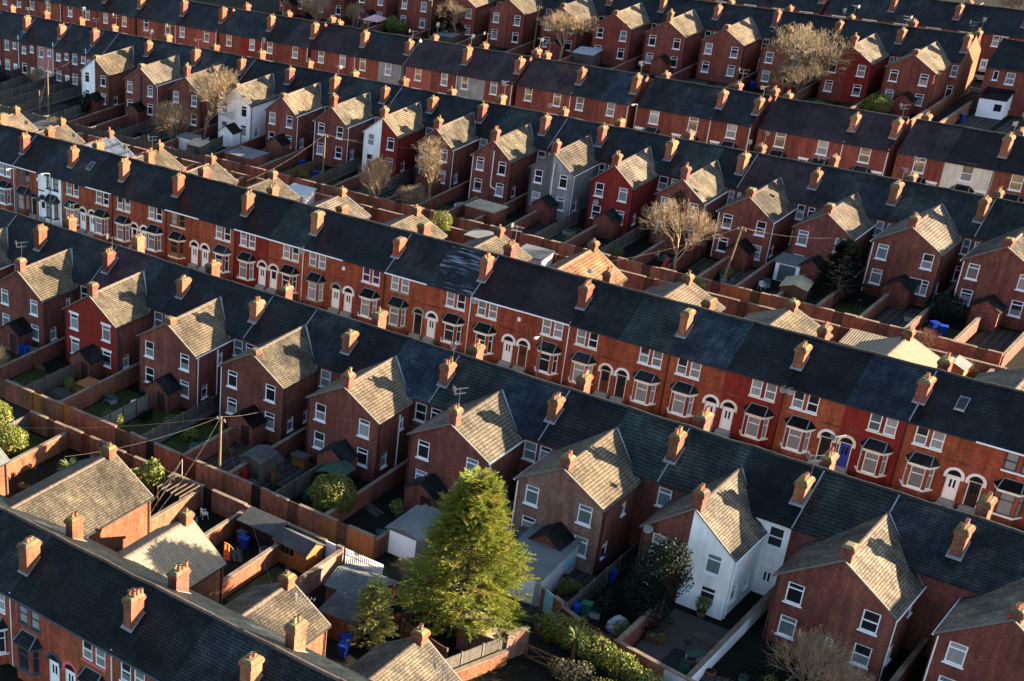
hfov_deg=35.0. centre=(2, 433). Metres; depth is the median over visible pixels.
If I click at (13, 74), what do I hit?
fence
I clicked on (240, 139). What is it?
utility pole
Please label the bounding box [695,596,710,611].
pot plant
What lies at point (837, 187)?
terraced house
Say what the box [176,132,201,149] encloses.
wash house
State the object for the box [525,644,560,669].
timber gate
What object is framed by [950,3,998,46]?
terraced house
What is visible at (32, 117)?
fence
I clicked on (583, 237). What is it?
brick wall
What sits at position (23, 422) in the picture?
fence
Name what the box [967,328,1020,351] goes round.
yard paving
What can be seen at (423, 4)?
window
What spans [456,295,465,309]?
window
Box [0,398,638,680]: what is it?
back lane
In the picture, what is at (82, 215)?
door
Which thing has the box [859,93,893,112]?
laurel
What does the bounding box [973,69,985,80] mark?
parked car
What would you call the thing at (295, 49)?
window
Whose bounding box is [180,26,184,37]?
window
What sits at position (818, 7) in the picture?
terraced house
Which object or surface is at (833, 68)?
window
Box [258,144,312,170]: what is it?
brick wall
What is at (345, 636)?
wheelie bin
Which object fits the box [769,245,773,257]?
window
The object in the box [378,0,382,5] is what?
window
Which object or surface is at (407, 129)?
terraced house
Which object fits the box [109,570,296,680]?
terraced house
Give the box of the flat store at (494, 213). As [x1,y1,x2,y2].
[464,199,508,225]
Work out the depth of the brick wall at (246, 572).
104.59 m
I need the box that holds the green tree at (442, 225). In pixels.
[429,210,452,239]
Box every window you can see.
[0,163,3,174]
[0,179,12,210]
[0,288,8,305]
[0,594,4,611]
[0,616,8,664]
[2,313,9,324]
[4,40,8,50]
[5,59,9,69]
[6,165,10,176]
[12,629,42,680]
[16,185,31,215]
[17,0,20,7]
[18,168,22,180]
[18,604,27,624]
[21,46,25,53]
[22,63,26,73]
[24,170,29,182]
[29,0,33,9]
[29,299,37,316]
[30,611,39,631]
[31,324,39,341]
[39,47,43,57]
[43,193,59,225]
[46,2,50,12]
[46,176,51,188]
[50,326,57,341]
[53,178,58,190]
[55,53,60,61]
[56,70,61,81]
[63,199,79,228]
[66,182,71,194]
[67,6,71,16]
[69,310,78,331]
[70,336,79,353]
[72,54,76,64]
[72,74,77,84]
[73,184,78,196]
[76,666,104,680]
[81,286,86,297]
[82,640,91,661]
[84,72,89,83]
[85,9,89,20]
[92,208,109,241]
[95,647,104,668]
[96,191,100,203]
[100,75,105,86]
[101,93,105,104]
[101,322,110,343]
[101,347,111,368]
[103,12,107,23]
[103,193,108,205]
[114,96,117,105]
[114,214,130,246]
[117,197,122,209]
[121,16,126,27]
[121,662,130,680]
[123,354,128,368]
[125,199,129,211]
[126,81,131,92]
[134,669,144,680]
[143,20,148,31]
[144,340,153,359]
[144,366,153,382]
[145,224,163,257]
[146,104,152,115]
[147,85,152,97]
[149,206,153,218]
[153,311,161,326]
[156,208,161,220]
[164,23,169,34]
[167,230,186,265]
[171,212,176,225]
[173,91,178,103]
[178,353,188,372]
[179,215,184,227]
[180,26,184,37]
[180,379,188,398]
[191,95,196,107]
[191,114,196,125]
[201,384,208,400]
[203,31,208,42]
[212,244,231,279]
[216,225,221,238]
[218,352,222,363]
[221,103,227,113]
[221,120,226,127]
[224,227,230,240]
[225,35,231,46]
[225,397,236,414]
[226,370,236,389]
[232,339,242,355]
[236,251,256,286]
[240,105,246,118]
[240,125,245,137]
[240,232,246,245]
[246,343,253,349]
[248,39,254,50]
[249,234,255,248]
[254,128,257,136]
[263,384,274,404]
[265,411,274,431]
[267,42,272,53]
[268,112,275,124]
[268,131,274,139]
[276,542,293,556]
[279,264,299,300]
[283,244,289,258]
[285,115,292,128]
[286,416,293,433]
[291,46,297,58]
[292,247,298,261]
[299,138,303,148]
[302,410,306,423]
[305,271,326,308]
[309,252,316,266]
[312,430,324,449]
[313,402,325,423]
[315,142,323,155]
[317,51,323,63]
[317,122,324,135]
[318,255,325,268]
[318,369,330,387]
[334,146,341,159]
[335,5,340,14]
[335,126,342,139]
[339,55,345,67]
[349,149,353,160]
[356,418,369,439]
[356,447,367,468]
[357,287,379,323]
[359,58,365,71]
[362,267,369,281]
[366,133,374,146]
[366,153,372,163]
[372,270,379,284]
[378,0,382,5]
[380,452,387,469]
[384,63,391,75]
[386,137,393,151]
[386,296,409,334]
[391,276,398,290]
[399,417,403,431]
[400,15,405,25]
[400,161,404,172]
[401,0,406,9]
[401,279,409,293]
[413,68,421,81]
[413,402,426,423]
[415,439,429,461]
[415,469,426,478]
[418,18,424,28]
[420,2,426,12]
[425,127,432,135]
[430,407,441,418]
[438,170,445,183]
[440,73,447,86]
[440,149,447,162]
[440,312,464,351]
[446,291,454,306]
[453,173,457,184]
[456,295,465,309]
[460,77,467,89]
[465,25,469,35]
[465,457,478,471]
[466,8,471,18]
[472,178,481,192]
[472,321,496,361]
[475,156,483,171]
[477,301,486,315]
[479,138,486,148]
[488,304,497,319]
[489,81,497,95]
[490,29,497,39]
[492,12,499,22]
[494,183,503,197]
[496,161,505,175]
[503,485,508,497]
[511,186,515,197]
[512,32,518,42]
[513,15,520,26]
[521,440,536,462]
[521,515,534,527]
[522,484,538,508]
[523,88,532,101]
[530,191,539,203]
[532,169,542,184]
[534,340,562,382]
[537,150,545,161]
[538,445,551,459]
[541,319,551,334]
[542,37,549,47]
[552,93,560,107]
[553,322,563,338]
[556,196,564,211]
[557,174,567,189]
[563,553,573,571]
[565,40,571,51]
[568,350,596,390]
[572,200,576,212]
[574,97,583,111]
[574,504,592,528]
[574,535,587,558]
[575,329,586,344]
[587,332,598,348]
[589,205,600,218]
[593,182,603,197]
[595,27,603,38]
[598,163,604,173]
[599,540,607,560]
[605,102,614,116]
[616,48,623,59]
[616,187,627,202]
[616,210,623,225]
[619,31,626,41]
[620,501,625,517]
[629,369,660,412]
[631,213,635,225]
[638,347,649,363]
[642,126,660,133]
[645,53,652,63]
[647,35,655,46]
[647,110,659,125]
[649,532,667,555]
[651,351,662,367]
[654,219,665,233]
[654,486,671,507]
[656,176,668,190]
[659,196,669,211]
[666,380,698,423]
[671,56,677,67]
[671,133,680,137]
[673,38,680,49]
[676,358,687,374]
[680,135,699,140]
[684,226,692,241]
[686,117,698,132]
[687,202,697,218]
[689,362,701,378]
[696,584,715,610]
[700,61,709,72]
[702,553,722,578]
[703,43,712,54]
[704,31,710,37]
[710,140,719,144]
[715,237,727,252]
[718,140,737,148]
[721,213,732,229]
[724,124,737,139]
[725,65,734,76]
[725,190,734,204]
[729,47,738,58]
[729,584,736,604]
[738,402,773,447]
[743,574,748,590]
[750,379,762,396]
[752,244,761,260]
[753,220,766,237]
[760,70,769,82]
[761,39,769,47]
[764,52,773,63]
[764,383,777,400]
[764,525,785,551]
[766,149,786,157]
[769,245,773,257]
[772,132,785,148]
[774,614,796,640]
[779,415,815,460]
[782,581,804,608]
[791,391,805,408]
[794,204,804,220]
[795,230,808,246]
[798,157,808,161]
[805,395,819,413]
[807,207,814,215]
[808,157,827,164]
[814,140,828,156]
[822,80,832,92]
[827,62,837,73]
[832,238,843,252]
[849,165,871,172]
[849,642,872,670]
[850,84,861,96]
[853,437,893,484]
[855,65,865,77]
[856,147,871,164]
[856,609,881,636]
[867,268,882,285]
[867,413,882,431]
[871,170,881,174]
[872,221,884,236]
[874,243,888,260]
[883,418,898,436]
[884,645,892,666]
[885,89,893,100]
[888,69,898,82]
[898,451,940,499]
[903,177,926,183]
[909,277,928,296]
[910,157,926,174]
[913,426,929,445]
[914,93,923,106]
[917,74,928,86]
[918,253,934,270]
[925,180,936,185]
[929,431,945,449]
[938,675,954,680]
[941,641,968,669]
[943,85,952,97]
[949,65,958,77]
[950,184,974,192]
[951,266,960,282]
[958,166,974,182]
[958,239,970,255]
[959,288,972,306]
[963,263,980,281]
[974,190,986,194]
[990,477,1023,527]
[991,36,999,45]
[991,71,998,80]
[993,104,1001,111]
[1002,193,1023,202]
[1002,452,1019,471]
[1003,72,1015,85]
[1006,300,1023,318]
[1007,174,1023,192]
[1014,274,1023,291]
[1019,461,1023,474]
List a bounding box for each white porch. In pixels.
[772,252,808,281]
[975,86,1014,119]
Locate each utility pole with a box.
[39,90,40,114]
[45,70,49,114]
[216,416,225,468]
[240,132,241,148]
[322,134,327,182]
[356,0,359,27]
[428,0,432,38]
[533,6,541,49]
[721,227,745,282]
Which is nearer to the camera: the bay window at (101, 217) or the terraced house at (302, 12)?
the bay window at (101, 217)
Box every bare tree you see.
[189,64,238,139]
[280,0,288,15]
[412,135,449,198]
[435,0,469,32]
[537,9,601,58]
[637,197,724,269]
[761,21,862,90]
[762,51,831,98]
[991,0,1023,9]
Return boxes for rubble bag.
[606,615,627,633]
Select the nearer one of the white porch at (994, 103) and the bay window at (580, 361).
the bay window at (580, 361)
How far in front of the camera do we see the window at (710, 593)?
98.57 m
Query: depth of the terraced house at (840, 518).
95.29 m
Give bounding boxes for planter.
[18,483,30,491]
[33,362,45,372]
[221,447,235,455]
[269,471,280,483]
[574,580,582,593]
[644,631,665,645]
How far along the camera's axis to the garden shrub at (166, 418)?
124.95 m
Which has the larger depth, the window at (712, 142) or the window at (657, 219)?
the window at (712, 142)
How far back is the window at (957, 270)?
142.51 m
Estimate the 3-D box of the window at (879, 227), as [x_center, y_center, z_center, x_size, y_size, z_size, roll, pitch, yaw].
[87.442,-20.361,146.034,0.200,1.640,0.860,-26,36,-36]
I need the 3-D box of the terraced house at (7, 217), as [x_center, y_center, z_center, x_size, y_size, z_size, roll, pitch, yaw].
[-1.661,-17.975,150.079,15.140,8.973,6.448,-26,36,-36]
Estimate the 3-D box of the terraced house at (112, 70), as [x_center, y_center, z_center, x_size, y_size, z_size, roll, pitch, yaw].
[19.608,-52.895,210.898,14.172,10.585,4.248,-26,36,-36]
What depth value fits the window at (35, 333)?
140.01 m
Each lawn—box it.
[5,433,46,458]
[10,369,48,385]
[83,389,142,417]
[121,409,181,434]
[162,421,224,452]
[225,566,297,601]
[278,162,321,172]
[328,179,343,185]
[435,205,452,212]
[501,220,512,226]
[581,243,606,248]
[803,98,834,104]
[832,302,866,315]
[836,103,852,107]
[920,323,960,339]
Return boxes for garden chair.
[200,508,208,519]
[757,280,765,290]
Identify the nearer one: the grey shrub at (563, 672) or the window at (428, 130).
the grey shrub at (563, 672)
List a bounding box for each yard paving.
[36,103,67,114]
[205,443,264,470]
[260,456,316,491]
[344,24,359,28]
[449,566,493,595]
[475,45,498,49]
[499,569,595,630]
[522,222,554,234]
[553,227,585,241]
[682,257,717,275]
[714,269,755,282]
[807,286,833,304]
[874,307,922,326]
[931,93,978,121]
[957,112,1005,129]
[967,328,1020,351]
[995,118,1023,133]
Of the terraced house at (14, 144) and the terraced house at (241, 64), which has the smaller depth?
the terraced house at (14, 144)
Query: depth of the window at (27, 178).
171.07 m
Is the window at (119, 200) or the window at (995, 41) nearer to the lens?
the window at (119, 200)
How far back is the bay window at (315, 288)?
145.39 m
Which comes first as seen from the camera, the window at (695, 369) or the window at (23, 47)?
the window at (695, 369)
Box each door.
[32,197,37,214]
[40,199,44,216]
[49,659,59,680]
[65,668,75,680]
[80,212,85,229]
[89,214,93,231]
[131,227,136,243]
[141,230,146,247]
[191,245,197,264]
[202,248,207,266]
[246,461,253,478]
[258,266,265,285]
[269,269,276,289]
[331,288,339,308]
[343,292,351,312]
[388,530,415,560]
[412,312,421,334]
[426,317,435,337]
[502,340,512,362]
[504,573,534,604]
[516,344,527,366]
[598,369,610,392]
[613,374,626,397]
[704,401,715,425]
[719,406,733,430]
[755,566,775,593]
[776,264,795,280]
[816,436,832,458]
[836,441,852,467]
[941,474,960,500]
[962,480,982,507]
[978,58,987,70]
[979,101,991,117]
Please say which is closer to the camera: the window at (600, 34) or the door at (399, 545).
the door at (399, 545)
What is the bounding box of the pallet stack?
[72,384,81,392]
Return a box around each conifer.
[346,576,400,648]
[389,465,539,646]
[430,4,453,33]
[812,238,871,303]
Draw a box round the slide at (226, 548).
[224,542,242,560]
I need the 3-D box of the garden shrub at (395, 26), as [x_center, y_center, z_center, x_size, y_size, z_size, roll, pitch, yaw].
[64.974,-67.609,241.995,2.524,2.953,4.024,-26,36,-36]
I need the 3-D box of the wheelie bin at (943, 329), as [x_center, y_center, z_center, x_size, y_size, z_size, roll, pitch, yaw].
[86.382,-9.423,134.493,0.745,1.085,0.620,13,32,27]
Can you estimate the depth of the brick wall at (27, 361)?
136.74 m
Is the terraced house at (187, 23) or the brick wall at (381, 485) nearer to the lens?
the brick wall at (381, 485)
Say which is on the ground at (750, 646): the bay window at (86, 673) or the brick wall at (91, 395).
the brick wall at (91, 395)
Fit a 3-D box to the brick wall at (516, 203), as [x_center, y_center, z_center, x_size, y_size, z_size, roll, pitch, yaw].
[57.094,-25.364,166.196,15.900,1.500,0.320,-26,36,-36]
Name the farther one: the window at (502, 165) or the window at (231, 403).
the window at (502, 165)
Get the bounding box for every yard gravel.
[352,182,374,191]
[379,186,406,197]
[384,30,407,34]
[409,194,436,204]
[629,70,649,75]
[634,609,729,661]
[683,78,710,84]
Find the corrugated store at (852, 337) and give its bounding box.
[839,329,885,346]
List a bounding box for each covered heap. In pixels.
[103,394,120,404]
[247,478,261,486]
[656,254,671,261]
[725,278,738,284]
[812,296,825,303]
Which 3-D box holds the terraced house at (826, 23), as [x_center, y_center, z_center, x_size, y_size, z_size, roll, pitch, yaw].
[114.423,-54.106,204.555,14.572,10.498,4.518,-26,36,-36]
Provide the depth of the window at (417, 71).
202.35 m
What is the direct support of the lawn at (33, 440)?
on the ground at (750, 646)
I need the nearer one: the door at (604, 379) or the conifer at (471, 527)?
the conifer at (471, 527)
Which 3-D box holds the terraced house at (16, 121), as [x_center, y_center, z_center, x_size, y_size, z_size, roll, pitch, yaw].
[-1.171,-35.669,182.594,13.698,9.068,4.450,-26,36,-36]
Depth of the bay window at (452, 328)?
135.42 m
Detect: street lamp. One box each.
[5,168,16,212]
[40,173,51,222]
[533,336,542,376]
[631,104,637,128]
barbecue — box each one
[284,565,291,570]
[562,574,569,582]
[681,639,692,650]
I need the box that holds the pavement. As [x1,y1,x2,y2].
[970,87,979,93]
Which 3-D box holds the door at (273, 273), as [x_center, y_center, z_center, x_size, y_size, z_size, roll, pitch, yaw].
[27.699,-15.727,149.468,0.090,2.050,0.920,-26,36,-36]
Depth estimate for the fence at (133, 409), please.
126.96 m
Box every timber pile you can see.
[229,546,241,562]
[363,503,384,516]
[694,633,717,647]
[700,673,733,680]
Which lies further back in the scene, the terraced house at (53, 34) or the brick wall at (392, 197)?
the terraced house at (53, 34)
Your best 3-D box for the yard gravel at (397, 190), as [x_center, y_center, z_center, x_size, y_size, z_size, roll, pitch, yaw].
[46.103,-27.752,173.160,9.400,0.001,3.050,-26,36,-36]
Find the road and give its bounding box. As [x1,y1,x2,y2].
[971,80,982,88]
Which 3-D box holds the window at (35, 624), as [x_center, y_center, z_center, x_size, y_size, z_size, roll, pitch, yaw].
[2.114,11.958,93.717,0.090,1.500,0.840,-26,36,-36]
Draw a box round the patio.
[661,647,697,672]
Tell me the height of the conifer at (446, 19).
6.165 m
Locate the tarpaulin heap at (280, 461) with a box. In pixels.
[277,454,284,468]
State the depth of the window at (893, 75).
193.09 m
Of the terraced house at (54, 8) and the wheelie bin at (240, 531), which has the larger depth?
the terraced house at (54, 8)
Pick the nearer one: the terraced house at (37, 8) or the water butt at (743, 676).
the water butt at (743, 676)
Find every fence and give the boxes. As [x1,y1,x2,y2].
[0,74,34,91]
[0,75,53,100]
[0,79,70,106]
[0,105,8,114]
[1,68,19,80]
[3,413,29,442]
[10,85,81,111]
[22,111,43,122]
[24,362,73,394]
[44,103,84,119]
[66,122,87,134]
[88,127,104,137]
[102,393,149,426]
[114,134,132,145]
[115,115,169,137]
[132,138,154,149]
[134,125,173,142]
[141,393,219,442]
[163,146,182,157]
[181,151,204,163]
[183,135,222,153]
[233,146,268,161]
[275,461,322,498]
[282,158,318,177]
[307,156,361,183]
[344,549,383,574]
[359,166,414,196]
[390,610,429,628]
[400,619,448,658]
[445,634,505,668]
[533,205,587,238]
[548,540,639,631]
[580,618,615,653]
[599,220,651,254]
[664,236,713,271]
[786,657,807,680]
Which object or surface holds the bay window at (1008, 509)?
in the terraced house at (996, 466)
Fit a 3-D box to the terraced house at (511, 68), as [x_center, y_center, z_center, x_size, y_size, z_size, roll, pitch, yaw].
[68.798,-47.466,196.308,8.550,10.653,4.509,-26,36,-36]
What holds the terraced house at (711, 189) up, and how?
on the ground at (750, 646)
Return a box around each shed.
[186,138,209,155]
[236,506,288,547]
[238,445,279,483]
[272,526,325,573]
[288,183,316,204]
[315,460,355,492]
[318,589,370,646]
[324,563,398,622]
[436,31,460,43]
[456,608,508,650]
[464,228,493,242]
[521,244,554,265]
[571,46,602,65]
[779,275,813,301]
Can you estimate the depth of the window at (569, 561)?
102.95 m
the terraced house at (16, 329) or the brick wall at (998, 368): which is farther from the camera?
the terraced house at (16, 329)
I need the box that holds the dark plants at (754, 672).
[731,665,799,680]
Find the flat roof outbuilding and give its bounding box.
[32,120,57,131]
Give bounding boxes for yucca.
[56,457,75,472]
[563,625,591,661]
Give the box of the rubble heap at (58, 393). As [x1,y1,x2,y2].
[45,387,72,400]
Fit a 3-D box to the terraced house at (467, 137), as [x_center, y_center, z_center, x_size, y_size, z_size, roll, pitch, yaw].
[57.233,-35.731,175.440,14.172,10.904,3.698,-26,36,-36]
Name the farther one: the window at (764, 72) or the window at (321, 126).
the window at (764, 72)
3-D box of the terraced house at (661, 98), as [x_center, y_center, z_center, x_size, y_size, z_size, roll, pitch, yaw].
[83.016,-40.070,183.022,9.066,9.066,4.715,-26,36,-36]
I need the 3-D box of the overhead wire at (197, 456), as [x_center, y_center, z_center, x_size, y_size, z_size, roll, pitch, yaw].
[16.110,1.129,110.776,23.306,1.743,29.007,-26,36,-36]
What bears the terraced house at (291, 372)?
on the ground at (750, 646)
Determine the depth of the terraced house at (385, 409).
116.12 m
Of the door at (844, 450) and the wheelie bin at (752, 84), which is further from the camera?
the wheelie bin at (752, 84)
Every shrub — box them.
[0,342,9,366]
[24,65,46,81]
[63,376,76,391]
[78,91,91,113]
[100,409,111,417]
[115,413,124,428]
[148,99,199,139]
[162,414,173,422]
[181,426,198,441]
[296,170,309,178]
[297,0,333,20]
[343,2,362,26]
[357,154,396,196]
[384,15,407,32]
[389,498,404,516]
[390,556,411,580]
[393,183,434,204]
[395,191,415,204]
[546,656,595,680]
[555,576,579,595]
[564,232,575,241]
[590,581,626,616]
[611,619,630,637]
[612,247,624,256]
[718,266,732,277]
[758,673,778,680]
[764,623,864,680]
[807,657,881,680]
[914,327,947,349]
[967,358,980,376]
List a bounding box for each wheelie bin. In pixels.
[18,344,24,355]
[24,345,31,353]
[235,528,247,543]
[238,533,250,549]
[242,469,248,479]
[312,170,318,176]
[337,639,349,657]
[339,631,353,648]
[571,600,581,614]
[581,599,593,618]
[601,553,606,566]
[604,567,617,582]
[748,81,756,88]
[929,320,939,332]
[937,323,948,336]
[958,113,966,122]
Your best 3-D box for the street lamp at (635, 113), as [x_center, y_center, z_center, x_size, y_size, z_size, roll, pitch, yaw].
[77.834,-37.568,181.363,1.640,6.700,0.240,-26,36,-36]
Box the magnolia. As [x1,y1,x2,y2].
[130,457,165,500]
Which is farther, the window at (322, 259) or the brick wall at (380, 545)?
the window at (322, 259)
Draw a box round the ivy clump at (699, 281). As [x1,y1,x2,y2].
[693,277,706,290]
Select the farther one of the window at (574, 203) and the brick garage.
the brick garage
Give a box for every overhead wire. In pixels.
[15,408,272,585]
[247,127,403,180]
[615,201,841,260]
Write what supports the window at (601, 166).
in the terraced house at (577, 167)
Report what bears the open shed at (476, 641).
on the ground at (750, 646)
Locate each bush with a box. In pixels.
[0,72,8,82]
[0,400,15,425]
[0,422,28,456]
[307,471,358,515]
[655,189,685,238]
[922,290,967,323]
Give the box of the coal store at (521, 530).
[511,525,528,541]
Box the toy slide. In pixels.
[660,257,670,267]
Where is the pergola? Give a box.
[152,473,199,507]
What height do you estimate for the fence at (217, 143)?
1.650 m
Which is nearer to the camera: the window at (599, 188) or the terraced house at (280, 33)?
the window at (599, 188)
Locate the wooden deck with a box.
[76,376,109,391]
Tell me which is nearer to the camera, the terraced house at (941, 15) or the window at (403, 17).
the terraced house at (941, 15)
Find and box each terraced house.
[0,0,44,10]
[0,1,50,71]
[0,4,19,56]
[0,10,36,64]
[0,105,20,125]
[0,113,38,131]
[0,116,65,142]
[0,120,85,211]
[0,203,77,279]
[0,208,16,230]
[0,223,81,353]
[0,442,117,513]
[0,448,10,497]
[0,454,153,665]
[7,507,194,680]
[12,127,114,218]
[13,0,28,14]
[17,232,145,348]
[18,17,53,76]
[28,0,44,17]
[35,7,85,83]
[36,133,134,226]
[43,0,64,21]
[52,23,88,87]
[57,520,226,680]
[60,139,164,233]
[61,0,84,23]
[61,244,153,379]
[70,13,119,86]
[79,0,106,27]
[80,32,139,113]
[85,135,184,242]
[86,29,118,62]
[88,256,221,376]
[94,24,172,108]
[97,0,125,29]
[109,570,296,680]
[111,153,216,248]
[115,0,149,35]
[122,40,185,124]
[136,0,170,39]
[136,268,231,413]
[137,162,238,258]
[139,38,219,119]
[155,0,191,42]
[165,168,277,268]
[166,280,293,409]
[168,49,230,130]
[170,584,331,680]
[175,1,212,46]
[184,38,266,132]
[195,4,234,48]
[197,177,300,280]
[218,2,262,54]
[218,58,280,146]
[218,294,317,447]
[234,58,313,141]
[234,185,347,290]
[239,10,292,57]
[250,306,387,443]
[260,623,430,680]
[261,15,301,62]
[264,67,327,158]
[266,195,371,301]
[277,0,298,15]
[280,65,359,152]
[284,15,336,66]
[296,0,314,15]
[301,204,421,313]
[305,321,408,477]
[310,19,355,71]
[313,76,376,165]
[315,0,329,18]
[328,76,409,166]
[329,0,355,17]
[332,23,377,80]
[340,214,447,323]
[340,336,485,481]
[340,639,461,680]
[355,0,376,28]
[355,30,395,79]
[361,86,427,182]
[371,0,398,24]
[378,29,422,84]
[380,86,456,177]
[383,224,505,339]
[397,0,413,32]
[402,353,513,511]
[405,22,448,90]
[412,0,445,33]
[414,95,480,195]
[421,223,532,353]
[430,32,489,93]
[434,80,509,192]
[440,0,465,41]
[444,368,593,506]
[456,47,502,99]
[458,0,503,39]
[466,238,599,368]
[468,106,537,199]
[483,38,543,105]
[487,0,508,47]
[487,103,569,204]
[503,0,556,48]
[510,387,629,551]
[511,249,627,383]
[515,41,561,110]
[525,117,597,223]
[539,0,579,59]
[541,61,589,116]
[549,117,627,220]
[555,406,714,574]
[559,0,613,56]
[562,270,694,398]
[569,65,618,121]
[584,128,658,239]
[590,0,642,63]
[597,61,651,128]
[607,0,670,65]
[608,128,694,235]
[608,282,725,414]
[633,70,691,135]
[633,425,753,601]
[640,0,699,75]
[648,140,725,254]
[659,297,800,431]
[662,0,735,73]
[670,68,746,142]
[675,434,847,619]
[676,131,769,251]
[695,3,756,81]
[708,0,736,3]
[708,85,779,150]
[710,152,791,271]
[713,309,832,449]
[715,4,794,83]
[735,0,766,7]
[741,153,840,267]
[755,11,817,95]
[755,90,819,158]
[762,467,899,658]
[764,0,798,11]
[772,326,915,464]
[781,5,859,92]
[788,166,867,288]
[794,0,830,14]
[796,103,862,166]
[816,19,881,101]
[818,156,926,286]
[820,491,997,680]
[823,0,863,17]
[834,338,955,487]
[839,16,918,103]
[839,103,911,176]
[855,0,897,22]
[860,181,950,309]
[878,26,942,115]
[885,0,931,25]
[890,368,1023,508]
[891,110,964,185]
[899,186,1004,307]
[905,17,987,113]
[917,0,983,30]
[922,516,1023,680]
[939,113,1023,194]
[948,197,1023,331]
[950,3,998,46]
[956,383,1023,529]
[975,6,1023,71]
[975,38,1023,115]
[988,134,1023,202]
[993,234,1023,330]
[993,620,1023,680]
[1012,75,1023,117]
[1018,29,1023,40]
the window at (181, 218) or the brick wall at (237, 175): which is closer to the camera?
the window at (181, 218)
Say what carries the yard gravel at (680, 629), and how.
on the ground at (750, 646)
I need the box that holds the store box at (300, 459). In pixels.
[290,449,311,468]
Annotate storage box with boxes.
[103,393,116,404]
[189,442,200,449]
[259,545,268,553]
[376,529,386,536]
[562,228,574,236]
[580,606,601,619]
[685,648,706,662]
[719,273,727,282]
[763,278,770,287]
[904,313,916,321]
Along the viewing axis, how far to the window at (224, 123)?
194.51 m
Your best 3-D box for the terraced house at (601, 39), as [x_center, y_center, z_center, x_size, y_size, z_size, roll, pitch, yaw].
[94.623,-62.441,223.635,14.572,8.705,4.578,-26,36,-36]
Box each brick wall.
[0,336,64,379]
[0,378,19,404]
[7,431,67,479]
[18,385,55,420]
[29,410,68,446]
[55,400,95,435]
[60,362,138,409]
[67,103,123,126]
[68,426,107,456]
[78,132,100,143]
[90,114,129,130]
[94,416,136,455]
[116,448,147,470]
[123,144,145,154]
[135,434,178,472]
[151,489,199,531]
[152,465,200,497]
[163,123,217,148]
[173,156,195,166]
[178,452,223,490]
[181,427,233,460]
[183,163,194,171]
[200,484,247,517]
[204,509,245,546]
[205,155,227,169]
[212,134,264,158]
[221,470,270,512]
[222,543,280,598]
[227,170,245,178]
[228,160,252,176]
[228,426,305,477]
[236,176,244,186]
[244,174,264,186]
[245,504,298,530]
[252,166,278,178]
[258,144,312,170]
[268,491,321,534]
[277,173,302,184]
[295,549,342,594]
[296,527,344,564]
[302,179,327,194]
[315,192,330,201]
[318,513,375,559]
[325,12,354,24]
[325,459,406,521]
[327,185,355,200]
[332,171,367,189]
[354,192,380,208]
[364,205,397,222]
[366,19,395,31]
[373,503,427,558]
[381,198,409,214]
[386,183,421,202]
[409,205,438,220]
[410,25,440,39]
[417,179,469,209]
[434,222,468,243]
[439,213,467,229]
[445,196,477,217]
[453,649,508,680]
[455,31,487,45]
[460,500,513,558]
[467,219,497,231]
[473,192,527,223]
[504,210,537,231]
[504,228,528,244]
[504,625,530,659]
[505,38,538,54]
[527,234,558,252]
[538,586,564,617]
[552,253,568,263]
[558,54,572,61]
[558,242,586,255]
[560,606,580,636]
[563,224,597,246]
[602,252,627,269]
[610,55,641,70]
[613,638,666,680]
[617,599,663,645]
[619,269,636,288]
[625,260,659,278]
[630,240,664,264]
[634,274,671,290]
[658,267,694,282]
[663,666,695,680]
[670,62,697,79]
[686,585,774,680]
[693,276,731,296]
[697,255,730,279]
[705,291,730,313]
[725,70,757,88]
[727,298,774,317]
[730,285,771,306]
[736,248,788,288]
[770,294,813,316]
[776,274,806,296]
[792,79,819,99]
[810,305,856,328]
[811,318,829,325]
[816,265,866,307]
[829,323,884,342]
[850,90,879,109]
[853,316,902,337]
[859,293,889,319]
[886,337,938,354]
[889,637,929,680]
[900,327,951,351]
[905,281,956,329]
[910,92,953,125]
[937,350,994,378]
[940,100,972,123]
[948,340,1002,364]
[953,315,982,342]
[994,365,1009,370]
[999,332,1023,366]
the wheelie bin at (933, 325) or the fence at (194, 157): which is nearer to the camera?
the wheelie bin at (933, 325)
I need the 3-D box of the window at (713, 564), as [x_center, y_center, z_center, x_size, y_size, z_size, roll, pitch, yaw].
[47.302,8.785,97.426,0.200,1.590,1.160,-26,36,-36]
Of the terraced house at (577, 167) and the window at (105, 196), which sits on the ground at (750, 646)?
the terraced house at (577, 167)
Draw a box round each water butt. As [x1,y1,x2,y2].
[303,487,310,500]
[679,658,689,674]
[737,673,748,680]
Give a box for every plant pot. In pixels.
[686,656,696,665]
[697,608,706,617]
[705,668,715,677]
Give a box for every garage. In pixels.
[224,146,268,166]
[385,505,442,560]
[495,523,581,606]
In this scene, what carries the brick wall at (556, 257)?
on the ground at (750, 646)
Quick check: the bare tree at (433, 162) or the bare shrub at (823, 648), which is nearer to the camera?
the bare shrub at (823, 648)
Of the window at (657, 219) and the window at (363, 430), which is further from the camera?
the window at (657, 219)
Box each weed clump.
[133,132,145,137]
[138,410,152,422]
[263,483,281,491]
[679,269,692,273]
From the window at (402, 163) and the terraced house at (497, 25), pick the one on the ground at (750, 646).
the terraced house at (497, 25)
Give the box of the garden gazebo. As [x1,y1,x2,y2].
[361,14,386,26]
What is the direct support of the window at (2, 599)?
in the terraced house at (106, 503)
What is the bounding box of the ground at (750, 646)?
[0,0,1023,680]
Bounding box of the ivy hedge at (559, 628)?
[533,610,663,680]
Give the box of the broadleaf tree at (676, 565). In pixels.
[617,533,694,633]
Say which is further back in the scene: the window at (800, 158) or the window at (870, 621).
the window at (800, 158)
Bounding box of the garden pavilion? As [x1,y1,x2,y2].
[951,355,971,375]

